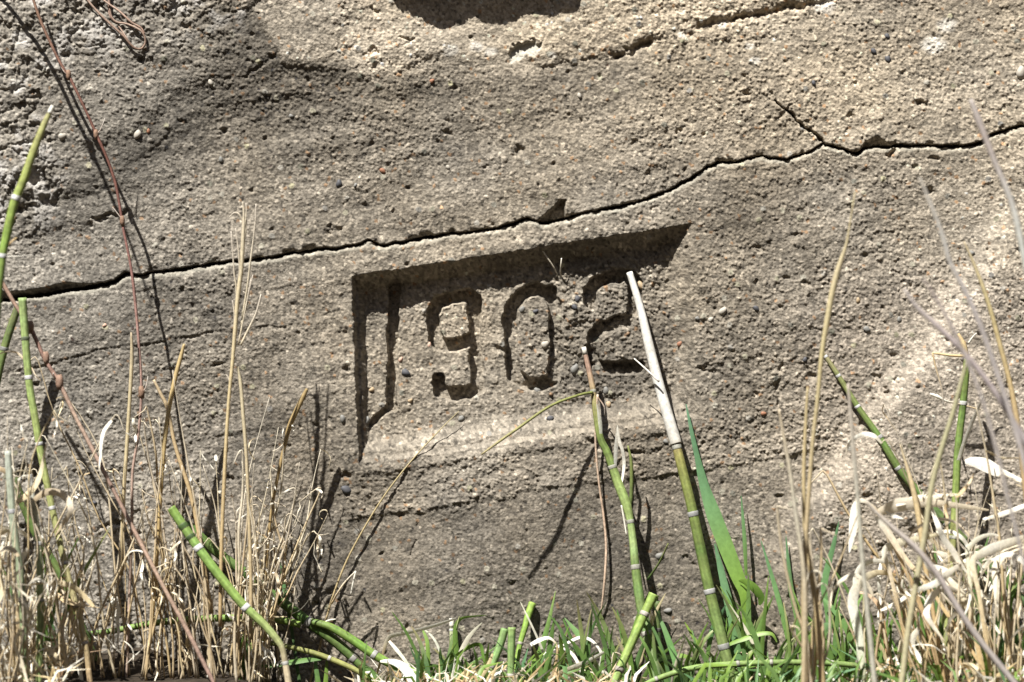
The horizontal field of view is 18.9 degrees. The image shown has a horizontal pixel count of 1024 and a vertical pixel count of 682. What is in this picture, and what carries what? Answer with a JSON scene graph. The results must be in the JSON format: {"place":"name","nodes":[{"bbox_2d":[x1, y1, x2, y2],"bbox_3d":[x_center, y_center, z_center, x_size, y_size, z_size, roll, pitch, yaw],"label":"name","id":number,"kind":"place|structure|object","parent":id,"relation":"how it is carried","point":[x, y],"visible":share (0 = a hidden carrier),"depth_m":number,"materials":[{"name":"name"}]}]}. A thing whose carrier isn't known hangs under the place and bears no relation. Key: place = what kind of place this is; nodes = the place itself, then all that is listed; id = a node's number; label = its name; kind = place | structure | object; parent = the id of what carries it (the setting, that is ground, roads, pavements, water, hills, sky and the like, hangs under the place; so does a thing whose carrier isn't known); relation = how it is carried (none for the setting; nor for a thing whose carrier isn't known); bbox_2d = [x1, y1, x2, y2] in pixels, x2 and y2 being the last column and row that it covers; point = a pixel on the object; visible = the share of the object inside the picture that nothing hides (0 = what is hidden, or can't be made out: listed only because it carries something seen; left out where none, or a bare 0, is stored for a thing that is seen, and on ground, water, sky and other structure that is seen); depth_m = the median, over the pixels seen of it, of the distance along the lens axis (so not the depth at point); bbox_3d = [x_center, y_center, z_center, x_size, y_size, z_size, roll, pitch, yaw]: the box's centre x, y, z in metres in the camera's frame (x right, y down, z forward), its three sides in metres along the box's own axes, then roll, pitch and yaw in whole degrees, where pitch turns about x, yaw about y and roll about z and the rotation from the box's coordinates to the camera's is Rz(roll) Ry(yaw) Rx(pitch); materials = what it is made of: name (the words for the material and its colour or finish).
{"place":"outdoors","nodes":[
{"label":"outdoors","id":0,"kind":"place"},
{"bbox_2d":[11,646,255,681],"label":"ground","id":1,"kind":"structure","parent":0,"point":[135,672],"depth_m":2.94,"materials":[{"name":"soil"}]},
{"bbox_2d":[0,305,18,383],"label":"horsetail stem","id":2,"kind":"object","parent":1,"relation":"on","point":[8,334],"visible":0.8,"depth_m":2.95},
{"bbox_2d":[4,451,29,681],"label":"horsetail stem","id":3,"kind":"object","parent":1,"relation":"on","point":[10,488],"visible":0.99,"depth_m":2.83,"materials":[{"name":"plant"}]},
{"bbox_2d":[0,105,54,318],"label":"horsetail stem","id":4,"kind":"object","parent":1,"relation":"on","point":[6,242],"visible":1,"depth_m":2.79,"materials":[{"name":"plant"}]},
{"bbox_2d":[0,475,56,681],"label":"dry grass tuft","id":5,"kind":"object","parent":1,"relation":"on","point":[20,634],"visible":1,"depth_m":2.81,"materials":[{"name":"plant"}]},
{"bbox_2d":[27,474,43,681],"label":"horsetail stem","id":6,"kind":"object","parent":1,"relation":"on","point":[40,616],"visible":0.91,"depth_m":2.86,"materials":[{"name":"plant"}]},
{"bbox_2d":[0,410,79,679],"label":"dry grass tuft","id":7,"kind":"object","parent":1,"relation":"on","point":[29,492],"visible":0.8,"depth_m":2.85,"materials":[{"name":"plant"}]},
{"bbox_2d":[0,466,95,679],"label":"dry grass tuft","id":8,"kind":"object","parent":1,"relation":"on","point":[62,624],"visible":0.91,"depth_m":2.87,"materials":[{"name":"plant"}]},
{"bbox_2d":[6,496,99,671],"bbox_3d":[-0.442,0.234,2.894,0.110,0.176,0.056,0,0,17],"label":"dry grass tuft","id":9,"kind":"object","parent":1,"relation":"on","point":[78,639],"visible":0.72,"depth_m":2.89,"materials":[{"name":"plant"}]},
{"bbox_2d":[18,298,92,681],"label":"horsetail stem","id":10,"kind":"object","parent":1,"relation":"on","point":[25,337],"visible":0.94,"depth_m":2.89,"materials":[{"name":"plant"}]},
{"bbox_2d":[13,477,97,660],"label":"horsetail stem","id":11,"kind":"object","parent":1,"relation":"on","point":[54,562],"visible":0.27,"depth_m":2.96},
{"bbox_2d":[1,526,110,667],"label":"grass tuft","id":12,"kind":"object","parent":1,"relation":"on","point":[51,621],"visible":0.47,"depth_m":2.90,"materials":[{"name":"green plant"}]},
{"bbox_2d":[0,414,129,675],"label":"dry grass tuft","id":13,"kind":"object","parent":1,"relation":"on","point":[51,651],"visible":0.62,"depth_m":2.88,"materials":[{"name":"plant"}]},
{"bbox_2d":[31,435,129,677],"bbox_3d":[-0.405,0.204,2.900,0.102,0.232,0.046,0,0,0],"label":"dry grass tuft","id":14,"kind":"object","parent":1,"relation":"on","point":[107,640],"visible":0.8,"depth_m":2.90,"materials":[{"name":"plant"}]},
{"bbox_2d":[0,351,162,676],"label":"dry grass tuft","id":15,"kind":"object","parent":1,"relation":"on","point":[134,594],"visible":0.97,"depth_m":2.92,"materials":[{"name":"plant"}]},
{"bbox_2d":[28,466,145,670],"bbox_3d":[-0.401,0.217,2.918,0.117,0.196,0.053,0,0,0],"label":"dry grass tuft","id":16,"kind":"object","parent":1,"relation":"on","point":[114,605],"visible":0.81,"depth_m":2.92,"materials":[{"name":"plant"}]},
{"bbox_2d":[32,0,147,676],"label":"bramble","id":17,"kind":"object","parent":1,"relation":"on","point":[141,391],"visible":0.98,"depth_m":2.95,"materials":[{"name":"brown plant"}]},
{"bbox_2d":[3,282,213,681],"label":"bramble","id":18,"kind":"object","parent":1,"relation":"on","point":[59,380],"visible":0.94,"depth_m":2.90,"materials":[{"name":"brown plant"}]},
{"bbox_2d":[95,406,219,680],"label":"dry grass tuft","id":19,"kind":"object","parent":1,"relation":"on","point":[174,596],"visible":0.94,"depth_m":2.93,"materials":[{"name":"plant"}]},
{"bbox_2d":[120,332,212,680],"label":"dry grass tuft","id":20,"kind":"object","parent":1,"relation":"on","point":[168,419],"visible":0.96,"depth_m":2.94,"materials":[{"name":"plant"}]},
{"bbox_2d":[116,397,269,678],"bbox_3d":[-0.311,0.193,2.940,0.155,0.278,0.050,0,0,0],"label":"dry grass tuft","id":21,"kind":"object","parent":1,"relation":"on","point":[230,633],"visible":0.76,"depth_m":2.94,"materials":[{"name":"plant"}]},
{"bbox_2d":[88,614,300,636],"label":"horsetail stem","id":22,"kind":"object","parent":1,"relation":"on","point":[281,620],"visible":0.51,"depth_m":2.97,"materials":[{"name":"plant"}]},
{"bbox_2d":[155,202,261,681],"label":"dry grass tuft","id":23,"kind":"object","parent":1,"relation":"on","point":[238,284],"visible":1,"depth_m":2.90,"materials":[{"name":"plant"}]},
{"bbox_2d":[168,505,291,681],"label":"horsetail stem","id":24,"kind":"object","parent":1,"relation":"on","point":[217,573],"visible":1,"depth_m":2.88,"materials":[{"name":"plant"}]},
{"bbox_2d":[203,427,330,681],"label":"dry grass tuft","id":25,"kind":"object","parent":1,"relation":"on","point":[274,605],"visible":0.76,"depth_m":2.96,"materials":[{"name":"plant"}]},
{"bbox_2d":[224,462,327,681],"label":"dry grass tuft","id":26,"kind":"object","parent":1,"relation":"on","point":[257,676],"visible":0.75,"depth_m":2.94,"materials":[{"name":"plant"}]},
{"bbox_2d":[250,388,308,681],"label":"dry grass tuft","id":27,"kind":"object","parent":1,"relation":"on","point":[290,425],"visible":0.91,"depth_m":2.96,"materials":[{"name":"plant"}]},
{"bbox_2d":[187,520,384,680],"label":"horsetail stem","id":28,"kind":"object","parent":1,"relation":"on","point":[339,644],"visible":0.7,"depth_m":2.98,"materials":[{"name":"plant"}]},
{"bbox_2d":[280,562,300,681],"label":"grass shoot","id":29,"kind":"object","parent":1,"relation":"on","point":[293,643],"depth_m":2.98,"materials":[{"name":"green plant"}]},
{"bbox_2d":[247,637,374,681],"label":"horsetail stem","id":30,"kind":"object","parent":1,"relation":"on","point":[341,663],"visible":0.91,"depth_m":2.96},
{"bbox_2d":[310,619,438,681],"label":"horsetail stem","id":31,"kind":"object","parent":1,"relation":"on","point":[360,645],"visible":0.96,"depth_m":2.96,"materials":[{"name":"plant"}]},
{"bbox_2d":[309,411,458,681],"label":"straw","id":32,"kind":"object","parent":1,"relation":"on","point":[333,597],"visible":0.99,"depth_m":3.00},
{"bbox_2d":[380,659,415,681],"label":"dry leaf","id":33,"kind":"object","parent":1,"relation":"on","point":[406,671],"visible":0.98,"depth_m":2.95,"materials":[{"name":"plant"}]},
{"bbox_2d":[376,618,455,673],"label":"dry leaf","id":34,"kind":"object","parent":1,"relation":"on","point":[392,635],"visible":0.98,"depth_m":2.98,"materials":[{"name":"plant"}]},
{"bbox_2d":[392,612,481,681],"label":"grass tuft","id":35,"kind":"object","parent":1,"relation":"on","point":[463,646],"visible":0.71,"depth_m":2.97,"materials":[{"name":"green plant"}]},
{"bbox_2d":[451,643,488,680],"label":"grass tuft","id":36,"kind":"object","parent":1,"relation":"on","point":[476,662],"visible":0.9,"depth_m":2.95,"materials":[{"name":"green plant"}]},
{"bbox_2d":[488,628,507,674],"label":"horsetail stem","id":37,"kind":"object","parent":1,"relation":"on","point":[502,637],"visible":0.83,"depth_m":2.97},
{"bbox_2d":[507,627,515,681],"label":"horsetail stem","id":38,"kind":"object","parent":1,"relation":"on","point":[511,647],"visible":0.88,"depth_m":2.96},
{"bbox_2d":[0,0,1023,681],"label":"concrete wall","id":39,"kind":"structure","parent":1,"relation":"on","point":[424,184],"depth_m":3.00,"materials":[{"name":"concrete"}]},
{"bbox_2d":[87,0,146,49],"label":"tendril","id":40,"kind":"object","parent":39,"relation":"hanging from","point":[123,35],"visible":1,"depth_m":2.98,"materials":[{"name":"brown plant"}]},
{"bbox_2d":[0,618,1023,681],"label":"dry grass litter","id":41,"kind":"object","parent":1,"relation":"on","point":[59,674],"visible":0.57,"depth_m":2.89,"materials":[{"name":"plant"}]},
{"bbox_2d":[514,601,535,672],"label":"horsetail stem","id":42,"kind":"object","parent":1,"relation":"on","point":[529,612],"visible":0.94,"depth_m":2.98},
{"bbox_2d":[517,642,556,681],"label":"grass tuft","id":43,"kind":"object","parent":1,"relation":"on","point":[546,668],"visible":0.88,"depth_m":2.94,"materials":[{"name":"green plant"}]},
{"bbox_2d":[520,602,605,681],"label":"grass tuft","id":44,"kind":"object","parent":1,"relation":"on","point":[560,648],"visible":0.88,"depth_m":2.96,"materials":[{"name":"green plant"}]},
{"bbox_2d":[481,347,668,681],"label":"horsetail stem","id":45,"kind":"object","parent":1,"relation":"on","point":[626,500],"visible":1,"depth_m":2.97,"materials":[{"name":"plant"}]},
{"bbox_2d":[594,394,606,613],"bbox_3d":[0.085,0.159,2.990,0.009,0.215,0.018,0,0,36],"label":"rootlet","id":46,"kind":"object","parent":45,"relation":"hanging from","point":[603,514],"visible":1,"depth_m":2.99,"materials":[{"name":"brown plant"}]},
{"bbox_2d":[564,602,618,681],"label":"grass tuft","id":47,"kind":"object","parent":1,"relation":"on","point":[587,672],"visible":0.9,"depth_m":2.96,"materials":[{"name":"green plant"}]},
{"bbox_2d":[586,591,665,681],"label":"grass tuft","id":48,"kind":"object","parent":1,"relation":"on","point":[636,666],"visible":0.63,"depth_m":2.98,"materials":[{"name":"green plant"}]},
{"bbox_2d":[609,592,658,681],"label":"horsetail stem","id":49,"kind":"object","parent":1,"relation":"on","point":[644,613],"visible":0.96,"depth_m":2.93,"materials":[{"name":"plant"}]},
{"bbox_2d":[636,609,685,681],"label":"grass tuft","id":50,"kind":"object","parent":1,"relation":"on","point":[653,657],"visible":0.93,"depth_m":2.94,"materials":[{"name":"green plant"}]},
{"bbox_2d":[654,606,683,681],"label":"grass shoot","id":51,"kind":"object","parent":1,"relation":"on","point":[669,642],"depth_m":2.95,"materials":[{"name":"green plant"}]},
{"bbox_2d":[627,271,735,681],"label":"horsetail stem","id":52,"kind":"object","parent":1,"relation":"on","point":[709,591],"visible":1,"depth_m":2.96,"materials":[{"name":"green plant"}]},
{"bbox_2d":[395,626,1023,681],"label":"grass","id":53,"kind":"structure","parent":1,"relation":"on","point":[742,675],"depth_m":2.91,"materials":[{"name":"green plant"}]},
{"bbox_2d":[684,617,739,681],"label":"grass tuft","id":54,"kind":"object","parent":1,"relation":"on","point":[695,659],"visible":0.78,"depth_m":2.96,"materials":[{"name":"green plant"}]},
{"bbox_2d":[686,404,753,680],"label":"grass shoot","id":55,"kind":"object","parent":1,"relation":"on","point":[724,542],"depth_m":2.98,"materials":[{"name":"green plant"}]},
{"bbox_2d":[714,544,742,671],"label":"grass shoot","id":56,"kind":"object","parent":1,"relation":"on","point":[725,587],"depth_m":2.97,"materials":[{"name":"green plant"}]},
{"bbox_2d":[690,597,772,681],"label":"grass tuft","id":57,"kind":"object","parent":1,"relation":"on","point":[704,656],"visible":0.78,"depth_m":2.96,"materials":[{"name":"green plant"}]},
{"bbox_2d":[741,496,747,575],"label":"grass shoot","id":58,"kind":"object","parent":1,"relation":"on","point":[744,541],"depth_m":2.99,"materials":[{"name":"green plant"}]},
{"bbox_2d":[716,573,794,681],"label":"grass tuft","id":59,"kind":"object","parent":1,"relation":"on","point":[740,627],"visible":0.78,"depth_m":2.96,"materials":[{"name":"green plant"}]},
{"bbox_2d":[645,659,888,681],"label":"horsetail stem","id":60,"kind":"object","parent":1,"relation":"on","point":[686,669],"visible":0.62,"depth_m":2.93,"materials":[{"name":"plant"}]},
{"bbox_2d":[735,602,811,681],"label":"grass tuft","id":61,"kind":"object","parent":1,"relation":"on","point":[790,650],"visible":0.6,"depth_m":2.94,"materials":[{"name":"green plant"}]},
{"bbox_2d":[761,541,796,678],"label":"grass shoot","id":62,"kind":"object","parent":1,"relation":"on","point":[778,599],"depth_m":2.98,"materials":[{"name":"green plant"}]},
{"bbox_2d":[778,409,807,681],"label":"dry stalk","id":63,"kind":"object","parent":1,"relation":"on","point":[804,623],"visible":1,"depth_m":2.75,"materials":[{"name":"plant"}]},
{"bbox_2d":[786,538,801,657],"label":"grass shoot","id":64,"kind":"object","parent":1,"relation":"on","point":[797,624],"depth_m":2.98,"materials":[{"name":"green plant"}]},
{"bbox_2d":[802,387,825,681],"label":"dry stalk","id":65,"kind":"object","parent":1,"relation":"on","point":[821,668],"visible":1,"depth_m":2.77,"materials":[{"name":"plant"}]},
{"bbox_2d":[776,498,868,681],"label":"dry grass tuft","id":66,"kind":"object","parent":1,"relation":"on","point":[812,649],"visible":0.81,"depth_m":2.79,"materials":[{"name":"plant"}]},
{"bbox_2d":[801,191,854,681],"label":"dry stalk","id":67,"kind":"object","parent":1,"relation":"on","point":[831,296],"visible":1,"depth_m":2.76,"materials":[{"name":"plant"}]},
{"bbox_2d":[797,594,862,681],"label":"grass tuft","id":68,"kind":"object","parent":1,"relation":"on","point":[845,648],"visible":0.61,"depth_m":2.95,"materials":[{"name":"green plant"}]},
{"bbox_2d":[821,522,838,648],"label":"grass shoot","id":69,"kind":"object","parent":1,"relation":"on","point":[825,574],"depth_m":2.98,"materials":[{"name":"green plant"}]},
{"bbox_2d":[847,383,876,681],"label":"dry stalk","id":70,"kind":"object","parent":1,"relation":"on","point":[867,613],"visible":1,"depth_m":2.71,"materials":[{"name":"plant"}]},
{"bbox_2d":[848,570,895,681],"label":"dry leaf","id":71,"kind":"object","parent":1,"relation":"on","point":[855,589],"visible":0.96,"depth_m":2.86,"materials":[{"name":"plant"}]},
{"bbox_2d":[823,547,932,673],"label":"grass tuft","id":72,"kind":"object","parent":1,"relation":"on","point":[881,656],"visible":0.36,"depth_m":2.96,"materials":[{"name":"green plant"}]},
{"bbox_2d":[808,519,953,679],"bbox_3d":[0.347,0.251,2.890,0.149,0.197,0.035,0,0,0],"label":"dry grass tuft","id":73,"kind":"object","parent":1,"relation":"on","point":[933,561],"visible":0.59,"depth_m":2.89,"materials":[{"name":"plant"}]},
{"bbox_2d":[806,470,984,681],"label":"dry grass tuft","id":74,"kind":"object","parent":1,"relation":"on","point":[902,598],"visible":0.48,"depth_m":2.90,"materials":[{"name":"plant"}]},
{"bbox_2d":[830,533,981,681],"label":"dry grass tuft","id":75,"kind":"object","parent":1,"relation":"on","point":[924,665],"visible":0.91,"depth_m":2.83,"materials":[{"name":"plant"}]},
{"bbox_2d":[874,568,943,680],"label":"grass tuft","id":76,"kind":"object","parent":1,"relation":"on","point":[915,624],"visible":0.14,"depth_m":2.94,"materials":[{"name":"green plant"}]},
{"bbox_2d":[881,530,953,679],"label":"dry leaf","id":77,"kind":"object","parent":1,"relation":"on","point":[887,547],"visible":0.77,"depth_m":2.87,"materials":[{"name":"plant"}]},
{"bbox_2d":[899,444,945,681],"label":"dry stalk","id":78,"kind":"object","parent":1,"relation":"on","point":[920,529],"visible":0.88,"depth_m":2.85,"materials":[{"name":"plant"}]},
{"bbox_2d":[824,353,1023,606],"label":"horsetail stem","id":79,"kind":"object","parent":1,"relation":"on","point":[892,458],"visible":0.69,"depth_m":2.98,"materials":[{"name":"plant"}]},
{"bbox_2d":[875,516,976,660],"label":"dry leaf","id":80,"kind":"object","parent":1,"relation":"on","point":[886,529],"visible":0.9,"depth_m":2.85,"materials":[{"name":"plant"}]},
{"bbox_2d":[846,432,1006,681],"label":"dry grass tuft","id":81,"kind":"object","parent":1,"relation":"on","point":[914,633],"visible":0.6,"depth_m":2.87,"materials":[{"name":"plant"}]},
{"bbox_2d":[876,494,988,664],"bbox_3d":[0.392,0.243,2.864,0.107,0.200,0.018,0,0,0],"label":"dry leaf","id":82,"kind":"object","parent":1,"relation":"on","point":[891,508],"visible":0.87,"depth_m":2.86,"materials":[{"name":"plant"}]},
{"bbox_2d":[849,498,880,552],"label":"dry leaf","id":83,"kind":"object","parent":82,"relation":"attached to","point":[853,513],"visible":0.6,"depth_m":2.85,"materials":[{"name":"plant"}]},
{"bbox_2d":[899,362,966,681],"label":"dry stalk","id":84,"kind":"object","parent":1,"relation":"on","point":[909,621],"visible":0.94,"depth_m":2.73,"materials":[{"name":"plant"}]},
{"bbox_2d":[865,499,1016,681],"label":"dry stalk","id":85,"kind":"object","parent":1,"relation":"on","point":[998,663],"visible":1,"depth_m":2.70,"materials":[{"name":"plant"}]},
{"bbox_2d":[877,474,1016,676],"bbox_3d":[0.419,0.236,2.905,0.146,0.222,0.056,0,0,0],"label":"dry grass tuft","id":86,"kind":"object","parent":1,"relation":"on","point":[985,564],"visible":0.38,"depth_m":2.92,"materials":[{"name":"plant"}]},
{"bbox_2d":[913,537,988,661],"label":"grass tuft","id":87,"kind":"object","parent":1,"relation":"on","point":[941,623],"visible":0.15,"depth_m":2.95,"materials":[{"name":"beige plant"}]},
{"bbox_2d":[882,404,1023,678],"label":"dry grass tuft","id":88,"kind":"object","parent":1,"relation":"on","point":[989,597],"visible":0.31,"depth_m":2.92,"materials":[{"name":"plant"}]},
{"bbox_2d":[965,457,1021,480],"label":"dry leaf","id":89,"kind":"object","parent":88,"relation":"attached to","point":[979,463],"visible":0.8,"depth_m":2.89,"materials":[{"name":"plant"}]},
{"bbox_2d":[930,333,984,658],"bbox_3d":[0.426,0.171,2.936,0.048,0.358,0.024,0,0,-15],"label":"horsetail stem","id":90,"kind":"object","parent":1,"relation":"on","point":[960,444],"visible":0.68,"depth_m":2.94,"materials":[{"name":"plant"}]},
{"bbox_2d":[934,564,985,679],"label":"dry leaf","id":91,"kind":"object","parent":1,"relation":"on","point":[953,582],"visible":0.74,"depth_m":2.84,"materials":[{"name":"plant"}]},
{"bbox_2d":[901,473,1023,681],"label":"dry grass tuft","id":92,"kind":"object","parent":1,"relation":"on","point":[933,594],"visible":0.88,"depth_m":2.83,"materials":[{"name":"plant"}]},
{"bbox_2d":[903,289,1023,444],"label":"dry stalk","id":93,"kind":"object","parent":1,"relation":"on","point":[973,363],"visible":0.91,"depth_m":2.62,"materials":[{"name":"plant"}]},
{"bbox_2d":[904,473,1023,681],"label":"dry grass tuft","id":94,"kind":"object","parent":1,"relation":"on","point":[947,573],"visible":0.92,"depth_m":2.83,"materials":[{"name":"plant"}]},
{"bbox_2d":[919,177,1023,469],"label":"dry stalk","id":95,"kind":"object","parent":1,"relation":"on","point":[988,349],"visible":1,"depth_m":2.60,"materials":[{"name":"plant"}]},
{"bbox_2d":[923,278,1023,568],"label":"dry stalk","id":96,"kind":"object","parent":1,"relation":"on","point":[968,364],"visible":1,"depth_m":2.59,"materials":[{"name":"plant"}]},
{"bbox_2d":[939,402,1023,674],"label":"dry grass tuft","id":97,"kind":"object","parent":1,"relation":"on","point":[1009,624],"visible":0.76,"depth_m":2.86,"materials":[{"name":"plant"}]},
{"bbox_2d":[965,533,997,666],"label":"dry leaf","id":98,"kind":"object","parent":1,"relation":"on","point":[970,545],"visible":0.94,"depth_m":2.85,"materials":[{"name":"plant"}]},
{"bbox_2d":[952,571,1023,671],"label":"grass tuft","id":99,"kind":"object","parent":1,"relation":"on","point":[1012,596],"visible":0.16,"depth_m":2.94,"materials":[{"name":"beige plant"}]},
{"bbox_2d":[963,241,1023,496],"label":"dry stalk","id":100,"kind":"object","parent":1,"relation":"on","point":[1004,361],"visible":0.9,"depth_m":2.79,"materials":[{"name":"plant"}]},
{"bbox_2d":[969,99,1023,268],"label":"dry stalk","id":101,"kind":"object","parent":1,"relation":"on","point":[996,166],"visible":1,"depth_m":2.65,"materials":[{"name":"plant"}]},
{"bbox_2d":[970,535,1023,676],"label":"dry leaf","id":102,"kind":"object","parent":1,"relation":"on","point":[989,549],"visible":0.92,"depth_m":2.83,"materials":[{"name":"plant"}]},
{"bbox_2d":[983,566,1023,661],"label":"grass tuft","id":103,"kind":"object","parent":1,"relation":"on","point":[1011,612],"visible":0.25,"depth_m":2.95,"materials":[{"name":"beige plant"}]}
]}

